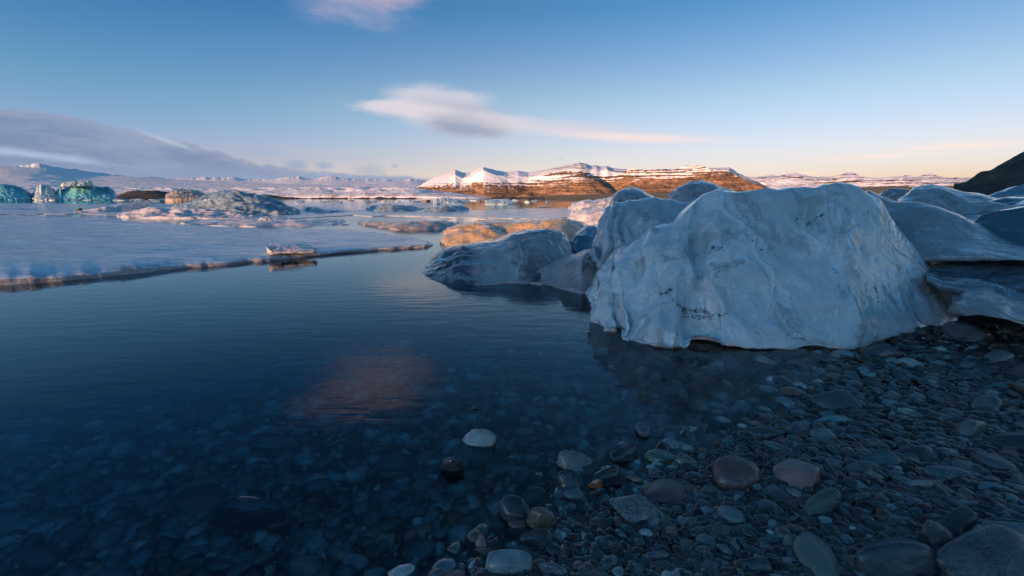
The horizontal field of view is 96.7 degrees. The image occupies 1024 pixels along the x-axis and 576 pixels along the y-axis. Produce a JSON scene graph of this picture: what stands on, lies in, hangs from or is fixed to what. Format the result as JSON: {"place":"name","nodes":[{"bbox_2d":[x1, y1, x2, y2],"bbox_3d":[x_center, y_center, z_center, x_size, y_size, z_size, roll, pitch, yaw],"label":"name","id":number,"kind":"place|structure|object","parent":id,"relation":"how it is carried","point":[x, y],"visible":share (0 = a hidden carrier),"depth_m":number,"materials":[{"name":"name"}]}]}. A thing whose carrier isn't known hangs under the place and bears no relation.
{"place":"outdoors","nodes":[
{"label":"outdoors","id":0,"kind":"place"},
{"bbox_2d":[116,190,168,198],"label":"moraine bank","id":1,"kind":"structure","parent":0,"point":[146,194],"depth_m":937.16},
{"bbox_2d":[0,166,409,187],"bbox_3d":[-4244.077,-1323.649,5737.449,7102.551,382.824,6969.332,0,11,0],"label":"glacier slope","id":2,"kind":"structure","parent":0,"point":[23,176],"depth_m":5135.96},
{"bbox_2d":[15,163,426,187],"bbox_3d":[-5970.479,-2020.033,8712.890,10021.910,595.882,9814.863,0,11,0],"label":"icecap mountains","id":3,"kind":"structure","parent":0,"point":[333,180],"depth_m":8913.36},
{"bbox_2d":[22,186,491,197],"bbox_3d":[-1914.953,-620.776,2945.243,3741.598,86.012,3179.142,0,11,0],"label":"glacier tongue","id":4,"kind":"object","parent":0,"point":[348,192],"visible":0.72,"depth_m":2432.25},
{"bbox_2d":[0,198,603,274],"bbox_3d":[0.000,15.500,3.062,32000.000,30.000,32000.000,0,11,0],"label":"water","id":5,"kind":"structure","parent":0,"point":[434,236],"depth_m":20.74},
{"bbox_2d":[0,184,31,199],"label":"iceberg","id":6,"kind":"object","parent":5,"relation":"on","point":[10,192],"visible":0.94,"depth_m":162.96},
{"bbox_2d":[32,184,57,199],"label":"iceberg","id":7,"kind":"object","parent":5,"relation":"on","point":[43,192],"visible":0.85,"depth_m":168.47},
{"bbox_2d":[56,180,115,199],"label":"iceberg","id":8,"kind":"object","parent":5,"relation":"on","point":[84,189],"visible":0.9,"depth_m":174.45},
{"bbox_2d":[74,200,150,212],"bbox_3d":[-39.664,-9.063,48.682,2.381,0.719,58.541,-8,13,-34],"label":"ice floe","id":9,"kind":"object","parent":5,"relation":"on","point":[128,206],"visible":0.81,"depth_m":27.08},
{"bbox_2d":[0,203,351,218],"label":"ice sheet","id":10,"kind":"object","parent":5,"relation":"on","point":[54,208],"visible":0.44,"depth_m":28.84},
{"bbox_2d":[165,189,204,201],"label":"iceberg","id":11,"kind":"object","parent":5,"relation":"on","point":[183,195],"visible":0.81,"depth_m":90.49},
{"bbox_2d":[117,206,263,218],"bbox_3d":[-15.101,-3.318,20.722,8.666,0.732,5.597,0,11,0],"label":"ice floe","id":12,"kind":"object","parent":5,"relation":"on","point":[152,212],"visible":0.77,"depth_m":19.39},
{"bbox_2d":[0,215,432,295],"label":"ice sheet","id":13,"kind":"object","parent":5,"relation":"on","point":[41,254],"visible":0.98,"depth_m":6.64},
{"bbox_2d":[266,243,315,254],"bbox_3d":[-3.059,-0.560,6.328,0.622,0.120,0.638,-5,12,-24],"label":"ice chunk","id":14,"kind":"object","parent":13,"relation":"on","point":[273,248],"visible":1,"depth_m":6.13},
{"bbox_2d":[166,190,300,214],"bbox_3d":[-15.416,-4.608,25.526,6.802,1.679,14.384,-9,14,-37],"label":"ice mound","id":15,"kind":"object","parent":5,"relation":"on","point":[242,202],"visible":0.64,"depth_m":22.18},
{"bbox_2d":[180,218,349,226],"bbox_3d":[-8.500,-2.066,14.709,7.175,0.324,4.056,0,11,0],"label":"ice floe","id":16,"kind":"object","parent":5,"relation":"on","point":[312,222],"visible":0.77,"depth_m":14.25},
{"bbox_2d":[298,205,343,212],"bbox_3d":[-16.285,-6.264,35.683,2.099,0.496,25.768,-7,13,-31],"label":"ice floe","id":17,"kind":"object","parent":5,"relation":"on","point":[316,209],"visible":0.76,"depth_m":26.36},
{"bbox_2d":[366,203,422,211],"bbox_3d":[-7.512,-5.059,29.264,3.865,0.758,6.976,-3,12,-15],"label":"ice mound","id":18,"kind":"object","parent":5,"relation":"on","point":[389,207],"visible":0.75,"depth_m":27.98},
{"bbox_2d":[357,220,458,229],"bbox_3d":[-3.379,-1.828,13.444,3.666,0.399,4.049,0,11,0],"label":"ice floe","id":19,"kind":"object","parent":5,"relation":"on","point":[419,225],"visible":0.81,"depth_m":12.32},
{"bbox_2d":[420,204,468,211],"bbox_3d":[-4.025,-4.804,27.915,3.458,0.632,6.894,-2,11,-11],"label":"ice mound","id":20,"kind":"object","parent":5,"relation":"on","point":[452,208],"visible":0.68,"depth_m":26.33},
{"bbox_2d":[433,197,464,203],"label":"iceberg","id":21,"kind":"object","parent":5,"relation":"on","point":[445,200],"visible":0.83,"depth_m":62.39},
{"bbox_2d":[348,208,570,218],"bbox_3d":[-2.439,-4.277,26.417,14.243,0.352,17.238,0,11,0],"label":"ice sheet","id":22,"kind":"object","parent":5,"relation":"on","point":[533,213],"visible":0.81,"depth_m":23.05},
{"bbox_2d":[422,228,573,302],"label":"ice block","id":23,"kind":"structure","parent":5,"relation":"on","point":[506,267],"depth_m":4.65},
{"bbox_2d":[439,217,584,247],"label":"ice block","id":24,"kind":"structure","parent":5,"relation":"on","point":[475,231],"depth_m":8.24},
{"bbox_2d":[528,249,597,311],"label":"ice block","id":25,"kind":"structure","parent":5,"relation":"on","point":[565,281],"depth_m":4.14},
{"bbox_2d":[571,225,596,253],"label":"ice block","id":26,"kind":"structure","parent":5,"relation":"on","point":[583,238],"depth_m":5.64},
{"bbox_2d":[567,209,603,223],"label":"ice block","id":27,"kind":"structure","parent":5,"relation":"on","point":[593,216],"depth_m":15.82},
{"bbox_2d":[568,197,610,211],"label":"ice block","id":28,"kind":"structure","parent":5,"relation":"on","point":[587,204],"depth_m":26.05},
{"bbox_2d":[609,187,652,205],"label":"ice block","id":29,"kind":"structure","parent":5,"relation":"on","point":[627,194],"depth_m":8.42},
{"bbox_2d":[589,197,694,268],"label":"ice block","id":30,"kind":"structure","parent":5,"relation":"on","point":[620,223],"depth_m":3.74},
{"bbox_2d":[667,180,734,202],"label":"ice block","id":31,"kind":"structure","parent":5,"relation":"on","point":[688,192],"depth_m":7.32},
{"bbox_2d":[879,188,909,200],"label":"ice block","id":32,"kind":"structure","parent":5,"relation":"on","point":[894,194],"depth_m":7.48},
{"bbox_2d":[960,196,1023,220],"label":"ice block","id":33,"kind":"structure","parent":5,"relation":"on","point":[1013,202],"depth_m":4.97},
{"bbox_2d":[897,184,1010,213],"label":"ice slab","id":34,"kind":"structure","parent":33,"relation":"on","point":[954,200],"depth_m":5.36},
{"bbox_2d":[0,246,1018,575],"bbox_3d":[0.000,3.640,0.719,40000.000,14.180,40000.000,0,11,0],"label":"water","id":35,"kind":"structure","parent":0,"point":[218,324],"depth_m":8.61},
{"bbox_2d":[120,493,155,510],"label":"cobble","id":36,"kind":"object","parent":35,"relation":"on","point":[143,501],"visible":0.54,"depth_m":1.47,"materials":[{"name":"stone"}]},
{"bbox_2d":[179,476,219,491],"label":"cobble","id":37,"kind":"object","parent":35,"relation":"on","point":[200,481],"visible":0.45,"depth_m":1.54,"materials":[{"name":"stone"}]},
{"bbox_2d":[171,483,229,516],"bbox_3d":[-0.951,0.671,1.409,0.176,0.081,0.165,-4,0,9],"label":"cobble","id":38,"kind":"object","parent":35,"relation":"on","point":[192,501],"visible":0.57,"depth_m":1.39,"materials":[{"name":"stone"}]},
{"bbox_2d":[210,412,244,428],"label":"cobble","id":39,"kind":"object","parent":35,"relation":"on","point":[220,423],"visible":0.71,"depth_m":2.30,"materials":[{"name":"stone"}]},
{"bbox_2d":[248,432,300,457],"bbox_3d":[-0.944,0.636,1.820,0.227,0.094,0.114,5,13,-4],"label":"stone","id":40,"kind":"object","parent":35,"relation":"on","point":[268,444],"visible":0.6,"depth_m":1.79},
{"bbox_2d":[288,555,321,575],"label":"cobble","id":41,"kind":"object","parent":35,"relation":"on","point":[308,565],"visible":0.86,"depth_m":1.03,"materials":[{"name":"stone"}]},
{"bbox_2d":[325,460,351,473],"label":"stone","id":42,"kind":"object","parent":35,"relation":"on","point":[338,466],"visible":0.63,"depth_m":1.50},
{"bbox_2d":[437,457,462,487],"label":"stone","id":43,"kind":"object","parent":35,"relation":"on","point":[450,470],"visible":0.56,"depth_m":1.36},
{"bbox_2d":[454,429,495,467],"bbox_3d":[-0.137,0.573,1.539,0.161,0.212,0.083,5,12,24],"label":"stone","id":44,"kind":"object","parent":35,"relation":"on","point":[476,444],"visible":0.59,"depth_m":1.50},
{"bbox_2d":[500,397,521,407],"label":"cobble","id":45,"kind":"object","parent":35,"relation":"on","point":[506,401],"visible":0.5,"depth_m":2.03,"materials":[{"name":"stone"}]},
{"bbox_2d":[558,406,580,415],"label":"cobble","id":46,"kind":"object","parent":35,"relation":"on","point":[572,410],"visible":0.67,"depth_m":1.89,"materials":[{"name":"stone"}]},
{"bbox_2d":[576,415,612,433],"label":"cobble","id":47,"kind":"object","parent":35,"relation":"on","point":[589,423],"visible":0.54,"depth_m":1.69,"materials":[{"name":"stone"}]},
{"bbox_2d":[609,444,638,466],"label":"stone","id":48,"kind":"object","parent":35,"relation":"on","point":[625,455],"visible":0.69,"depth_m":1.41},
{"bbox_2d":[635,422,651,441],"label":"stone","id":49,"kind":"object","parent":35,"relation":"on","point":[643,431],"visible":0.65,"depth_m":1.57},
{"bbox_2d":[640,350,672,368],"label":"cobble","id":50,"kind":"object","parent":35,"relation":"on","point":[648,356],"visible":0.69,"depth_m":2.47,"materials":[{"name":"stone"}]},
{"bbox_2d":[722,372,745,384],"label":"stone","id":51,"kind":"object","parent":35,"relation":"on","point":[733,378],"visible":0.73,"depth_m":2.12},
{"bbox_2d":[586,182,959,349],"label":"ice block","id":52,"kind":"structure","parent":35,"relation":"on","point":[841,265],"depth_m":2.67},
{"bbox_2d":[828,349,854,358],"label":"cobble","id":53,"kind":"object","parent":35,"relation":"on","point":[835,354],"visible":0.65,"depth_m":2.35,"materials":[{"name":"stone"}]},
{"bbox_2d":[974,206,1023,245],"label":"ice block","id":54,"kind":"structure","parent":35,"relation":"on","point":[1007,224],"depth_m":3.56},
{"bbox_2d":[988,184,1023,197],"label":"ice block","id":55,"kind":"structure","parent":35,"relation":"on","point":[1016,191],"depth_m":8.66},
{"bbox_2d":[0,323,1023,575],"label":"gravel","id":56,"kind":"structure","parent":0,"point":[62,515],"depth_m":1.49,"materials":[{"name":"gravel"}]},
{"bbox_2d":[9,548,66,573],"bbox_3d":[-1.226,0.714,1.179,0.132,0.075,0.084,1,19,-10],"label":"cobble","id":57,"kind":"object","parent":56,"relation":"on","point":[39,560],"visible":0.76,"depth_m":1.16,"materials":[{"name":"stone"}]},
{"bbox_2d":[101,555,127,567],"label":"stone","id":58,"kind":"object","parent":56,"relation":"on","point":[110,560],"visible":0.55,"depth_m":1.12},
{"bbox_2d":[213,554,251,564],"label":"stone","id":59,"kind":"object","parent":56,"relation":"on","point":[227,559],"visible":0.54,"depth_m":1.09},
{"bbox_2d":[206,495,285,532],"bbox_3d":[-0.736,0.633,1.266,0.251,0.138,0.107,-1,14,12],"label":"stone","id":60,"kind":"object","parent":56,"relation":"on","point":[246,514],"visible":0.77,"depth_m":1.22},
{"bbox_2d":[299,478,335,499],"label":"stone","id":61,"kind":"object","parent":56,"relation":"on","point":[318,487],"visible":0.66,"depth_m":1.39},
{"bbox_2d":[365,445,399,455],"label":"stone","id":62,"kind":"object","parent":56,"relation":"on","point":[379,449],"visible":0.46,"depth_m":1.59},
{"bbox_2d":[377,452,420,473],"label":"cobble","id":63,"kind":"object","parent":56,"relation":"on","point":[397,462],"visible":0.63,"depth_m":1.48,"materials":[{"name":"stone"}]},
{"bbox_2d":[484,490,514,504],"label":"cobble","id":64,"kind":"object","parent":56,"relation":"on","point":[499,495],"visible":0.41,"depth_m":1.26,"materials":[{"name":"stone"}]},
{"bbox_2d":[485,549,533,574],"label":"stone","id":65,"kind":"object","parent":56,"relation":"on","point":[506,561],"visible":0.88,"depth_m":0.98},
{"bbox_2d":[498,495,530,521],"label":"stone","id":66,"kind":"object","parent":56,"relation":"on","point":[512,507],"visible":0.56,"depth_m":1.16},
{"bbox_2d":[519,488,543,504],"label":"cobble","id":67,"kind":"object","parent":56,"relation":"on","point":[531,496],"visible":0.81,"depth_m":1.27,"materials":[{"name":"stone"}]},
{"bbox_2d":[520,527,553,546],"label":"stone","id":68,"kind":"object","parent":56,"relation":"on","point":[537,537],"visible":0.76,"depth_m":1.07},
{"bbox_2d":[526,507,556,529],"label":"stone","id":69,"kind":"object","parent":56,"relation":"on","point":[538,517],"visible":0.66,"depth_m":1.12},
{"bbox_2d":[537,563,567,575],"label":"stone","id":70,"kind":"object","parent":56,"relation":"on","point":[548,568],"visible":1,"depth_m":0.97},
{"bbox_2d":[553,471,580,489],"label":"stone","id":71,"kind":"object","parent":56,"relation":"on","point":[564,480],"visible":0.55,"depth_m":1.27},
{"bbox_2d":[556,450,592,471],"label":"stone","id":72,"kind":"object","parent":56,"relation":"on","point":[568,460],"visible":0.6,"depth_m":1.38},
{"bbox_2d":[586,479,602,491],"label":"stone","id":73,"kind":"object","parent":56,"relation":"on","point":[595,484],"visible":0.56,"depth_m":1.28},
{"bbox_2d":[591,465,623,488],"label":"stone","id":74,"kind":"object","parent":56,"relation":"on","point":[612,476],"visible":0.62,"depth_m":1.29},
{"bbox_2d":[609,494,663,522],"bbox_3d":[0.323,0.572,1.172,0.134,0.087,0.094,3,7,-6],"label":"stone","id":75,"kind":"object","parent":56,"relation":"on","point":[636,508],"visible":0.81,"depth_m":1.15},
{"bbox_2d":[643,550,669,559],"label":"stone","id":76,"kind":"object","parent":56,"relation":"on","point":[656,554],"visible":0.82,"depth_m":1.01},
{"bbox_2d":[642,449,673,463],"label":"stone","id":77,"kind":"object","parent":56,"relation":"on","point":[662,456],"visible":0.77,"depth_m":1.41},
{"bbox_2d":[643,478,686,503],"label":"cobble","id":78,"kind":"object","parent":56,"relation":"on","point":[662,490],"visible":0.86,"depth_m":1.24,"materials":[{"name":"stone"}]},
{"bbox_2d":[673,455,693,466],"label":"stone","id":79,"kind":"object","parent":56,"relation":"on","point":[681,460],"visible":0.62,"depth_m":1.39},
{"bbox_2d":[699,559,719,569],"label":"cobble","id":80,"kind":"object","parent":56,"relation":"on","point":[709,564],"visible":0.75,"depth_m":0.97,"materials":[{"name":"stone"}]},
{"bbox_2d":[705,409,728,425],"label":"cobble","id":81,"kind":"object","parent":56,"relation":"on","point":[710,414],"visible":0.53,"depth_m":1.72,"materials":[{"name":"stone"}]},
{"bbox_2d":[705,524,732,535],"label":"stone","id":82,"kind":"object","parent":56,"relation":"on","point":[713,529],"visible":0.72,"depth_m":1.07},
{"bbox_2d":[705,380,739,399],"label":"stone","id":83,"kind":"object","parent":56,"relation":"on","point":[718,386],"visible":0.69,"depth_m":1.98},
{"bbox_2d":[716,504,744,523],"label":"cobble","id":84,"kind":"object","parent":56,"relation":"on","point":[730,514],"visible":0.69,"depth_m":1.12,"materials":[{"name":"stone"}]},
{"bbox_2d":[711,456,760,489],"bbox_3d":[0.634,0.531,1.286,0.150,0.092,0.112,2,12,-6],"label":"stone","id":85,"kind":"object","parent":56,"relation":"on","point":[729,472],"visible":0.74,"depth_m":1.25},
{"bbox_2d":[732,557,773,571],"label":"stone","id":86,"kind":"object","parent":56,"relation":"on","point":[761,563],"visible":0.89,"depth_m":0.96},
{"bbox_2d":[745,425,784,439],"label":"stone","id":87,"kind":"object","parent":56,"relation":"on","point":[768,432],"visible":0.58,"depth_m":1.54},
{"bbox_2d":[763,484,790,499],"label":"stone","id":88,"kind":"object","parent":56,"relation":"on","point":[777,492],"visible":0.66,"depth_m":1.19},
{"bbox_2d":[772,459,820,490],"bbox_3d":[0.790,0.525,1.271,0.117,0.074,0.120,-4,12,-19],"label":"stone","id":89,"kind":"object","parent":56,"relation":"on","point":[798,474],"visible":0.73,"depth_m":1.25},
{"bbox_2d":[793,531,838,575],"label":"cobble","id":90,"kind":"object","parent":56,"relation":"on","point":[815,554],"visible":0.94,"depth_m":0.96,"materials":[{"name":"stone"}]},
{"bbox_2d":[802,487,841,516],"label":"stone","id":91,"kind":"object","parent":56,"relation":"on","point":[825,500],"visible":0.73,"depth_m":1.13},
{"bbox_2d":[809,428,835,437],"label":"stone","id":92,"kind":"object","parent":56,"relation":"on","point":[820,432],"visible":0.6,"depth_m":1.50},
{"bbox_2d":[816,414,850,421],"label":"stone","id":93,"kind":"object","parent":56,"relation":"on","point":[837,418],"visible":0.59,"depth_m":1.63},
{"bbox_2d":[809,389,862,409],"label":"cobble","id":94,"kind":"object","parent":56,"relation":"on","point":[835,399],"visible":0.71,"depth_m":1.76,"materials":[{"name":"stone"}]},
{"bbox_2d":[844,461,878,472],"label":"stone","id":95,"kind":"object","parent":56,"relation":"on","point":[860,466],"visible":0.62,"depth_m":1.28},
{"bbox_2d":[859,448,901,465],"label":"stone","id":96,"kind":"object","parent":56,"relation":"on","point":[882,456],"visible":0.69,"depth_m":1.31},
{"bbox_2d":[857,344,903,357],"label":"cobble","id":97,"kind":"object","parent":56,"relation":"on","point":[884,350],"visible":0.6,"depth_m":2.30,"materials":[{"name":"stone"}]},
{"bbox_2d":[854,537,939,575],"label":"stone","id":98,"kind":"object","parent":56,"relation":"on","point":[894,556],"visible":0.95,"depth_m":0.92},
{"bbox_2d":[893,358,923,366],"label":"cobble","id":99,"kind":"object","parent":56,"relation":"on","point":[910,362],"visible":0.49,"depth_m":2.14,"materials":[{"name":"stone"}]},
{"bbox_2d":[897,445,936,460],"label":"stone","id":100,"kind":"object","parent":56,"relation":"on","point":[924,452],"visible":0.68,"depth_m":1.36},
{"bbox_2d":[903,480,933,487],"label":"stone","id":101,"kind":"object","parent":56,"relation":"on","point":[926,483],"visible":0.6,"depth_m":1.19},
{"bbox_2d":[921,519,953,544],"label":"stone","id":102,"kind":"object","parent":56,"relation":"on","point":[936,533],"visible":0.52,"depth_m":1.00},
{"bbox_2d":[923,465,972,480],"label":"stone","id":103,"kind":"object","parent":56,"relation":"on","point":[949,473],"visible":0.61,"depth_m":1.24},
{"bbox_2d":[938,506,977,531],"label":"stone","id":104,"kind":"object","parent":56,"relation":"on","point":[963,518],"visible":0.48,"depth_m":1.03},
{"bbox_2d":[951,460,973,470],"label":"cobble","id":105,"kind":"object","parent":56,"relation":"on","point":[964,464],"visible":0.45,"depth_m":1.27,"materials":[{"name":"stone"}]},
{"bbox_2d":[940,321,992,342],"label":"stone","id":106,"kind":"object","parent":56,"relation":"on","point":[969,332],"visible":0.73,"depth_m":2.49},
{"bbox_2d":[955,420,987,437],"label":"stone","id":107,"kind":"object","parent":56,"relation":"on","point":[970,428],"visible":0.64,"depth_m":1.47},
{"bbox_2d":[935,523,1023,575],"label":"stone","id":108,"kind":"object","parent":56,"relation":"on","point":[994,549],"visible":1,"depth_m":0.90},
{"bbox_2d":[948,287,1023,324],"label":"ice block","id":109,"kind":"structure","parent":56,"relation":"on","point":[968,303],"depth_m":2.31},
{"bbox_2d":[926,261,1023,299],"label":"ice shelf","id":110,"kind":"object","parent":109,"relation":"on","point":[1006,278],"visible":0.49,"depth_m":2.87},
{"bbox_2d":[865,190,1023,261],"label":"ice slab","id":111,"kind":"structure","parent":110,"relation":"on","point":[932,233],"depth_m":3.31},
{"bbox_2d":[970,395,1003,409],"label":"stone","id":112,"kind":"object","parent":56,"relation":"on","point":[992,401],"visible":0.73,"depth_m":1.65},
{"bbox_2d":[977,481,1009,489],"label":"stone","id":113,"kind":"object","parent":56,"relation":"on","point":[983,485],"visible":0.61,"depth_m":1.17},
{"bbox_2d":[970,453,1017,470],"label":"cobble","id":114,"kind":"object","parent":56,"relation":"on","point":[995,461],"visible":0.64,"depth_m":1.28,"materials":[{"name":"stone"}]},
{"bbox_2d":[984,349,1014,361],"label":"stone","id":115,"kind":"object","parent":56,"relation":"on","point":[995,355],"visible":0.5,"depth_m":2.12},
{"bbox_2d":[982,521,1023,534],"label":"stone","id":116,"kind":"object","parent":56,"relation":"on","point":[1019,527],"visible":0.3,"depth_m":0.98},
{"bbox_2d":[987,432,1023,447],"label":"stone","id":117,"kind":"object","parent":56,"relation":"on","point":[1014,440],"visible":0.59,"depth_m":1.38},
{"bbox_2d":[0,0,1023,180],"label":"sky","id":118,"kind":"structure","parent":0,"point":[425,90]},
{"bbox_2d":[416,162,768,197],"bbox_3d":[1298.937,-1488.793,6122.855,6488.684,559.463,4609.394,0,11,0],"label":"mountain range","id":119,"kind":"structure","parent":0,"point":[580,178],"depth_m":5482.92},
{"bbox_2d":[505,185,953,198],"bbox_3d":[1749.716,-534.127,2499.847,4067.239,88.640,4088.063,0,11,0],"label":"moor","id":120,"kind":"structure","parent":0,"point":[876,190],"depth_m":1260.37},
{"bbox_2d":[746,172,970,188],"bbox_3d":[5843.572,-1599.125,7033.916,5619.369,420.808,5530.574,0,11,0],"label":"mountains","id":121,"kind":"structure","parent":0,"point":[794,179],"depth_m":6547.95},
{"bbox_2d":[953,152,1023,194],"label":"hill","id":122,"kind":"structure","parent":0,"point":[1005,174],"depth_m":42.39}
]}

